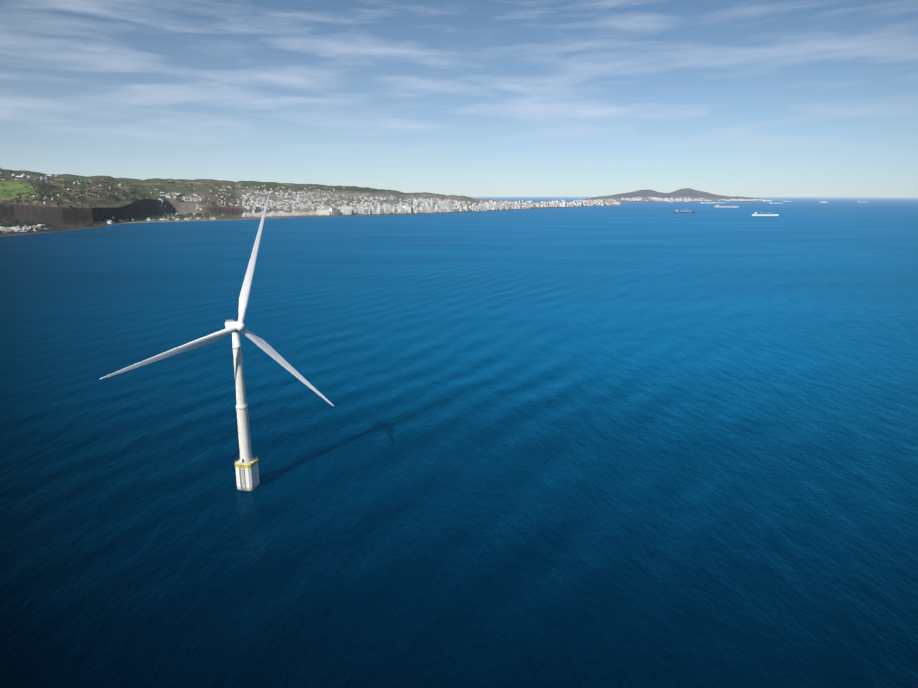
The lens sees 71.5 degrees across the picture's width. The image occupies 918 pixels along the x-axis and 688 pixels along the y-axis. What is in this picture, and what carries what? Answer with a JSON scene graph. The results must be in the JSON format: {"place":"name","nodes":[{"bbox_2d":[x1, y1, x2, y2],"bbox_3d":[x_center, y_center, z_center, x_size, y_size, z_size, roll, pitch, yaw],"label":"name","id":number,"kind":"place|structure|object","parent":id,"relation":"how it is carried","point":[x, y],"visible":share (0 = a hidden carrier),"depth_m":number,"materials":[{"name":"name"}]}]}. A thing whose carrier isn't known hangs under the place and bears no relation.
{"place":"outdoors","nodes":[
{"label":"outdoors","id":0,"kind":"place"},
{"bbox_2d":[0,169,624,236],"bbox_3d":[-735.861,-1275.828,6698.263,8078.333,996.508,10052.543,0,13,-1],"label":"coast","id":1,"kind":"structure","parent":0,"point":[103,209],"depth_m":4292.68},
{"bbox_2d":[0,171,444,233],"bbox_3d":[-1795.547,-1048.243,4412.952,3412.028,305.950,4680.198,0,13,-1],"label":"trees","id":2,"kind":"object","parent":1,"relation":"on","point":[82,192],"visible":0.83,"depth_m":3743.68,"materials":[{"name":"green plant"}]},
{"bbox_2d":[0,168,772,232],"bbox_3d":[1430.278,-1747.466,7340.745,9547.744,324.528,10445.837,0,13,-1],"label":"city buildings","id":3,"kind":"structure","parent":1,"relation":"on","point":[427,206],"depth_m":5034.63,"materials":[{"name":"white concrete"}]},
{"bbox_2d":[0,197,917,687],"bbox_3d":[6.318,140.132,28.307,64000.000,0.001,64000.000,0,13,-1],"label":"sea","id":4,"kind":"structure","parent":0,"point":[644,445],"depth_m":363.12,"materials":[{"name":"blue liquid"}]},
{"bbox_2d":[100,196,333,490],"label":"wind turbine","id":5,"kind":"object","parent":4,"relation":"on","point":[247,471],"visible":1,"depth_m":303.49,"materials":[{"name":"metal"}]},
{"bbox_2d":[579,188,771,201],"bbox_3d":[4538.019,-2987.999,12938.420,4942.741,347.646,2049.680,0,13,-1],"label":"mountain","id":6,"kind":"structure","parent":4,"relation":"on","point":[687,193],"depth_m":12764.94,"materials":[{"name":"grey stone"}]},
{"bbox_2d":[673,210,694,212],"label":"ship","id":7,"kind":"object","parent":4,"relation":"on","point":[686,211],"visible":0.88,"depth_m":4914.20},
{"bbox_2d":[714,205,738,207],"bbox_3d":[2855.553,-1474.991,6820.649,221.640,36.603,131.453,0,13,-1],"label":"ship","id":8,"kind":"object","parent":4,"relation":"on","point":[725,206],"visible":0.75,"depth_m":6795.30},
{"bbox_2d":[752,212,778,215],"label":"ship","id":9,"kind":"object","parent":4,"relation":"on","point":[756,214],"visible":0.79,"depth_m":4234.60},
{"bbox_2d":[0,0,917,196],"label":"sky","id":10,"kind":"structure","parent":0,"point":[469,98],"materials":[{"name":"blue"}]}
]}

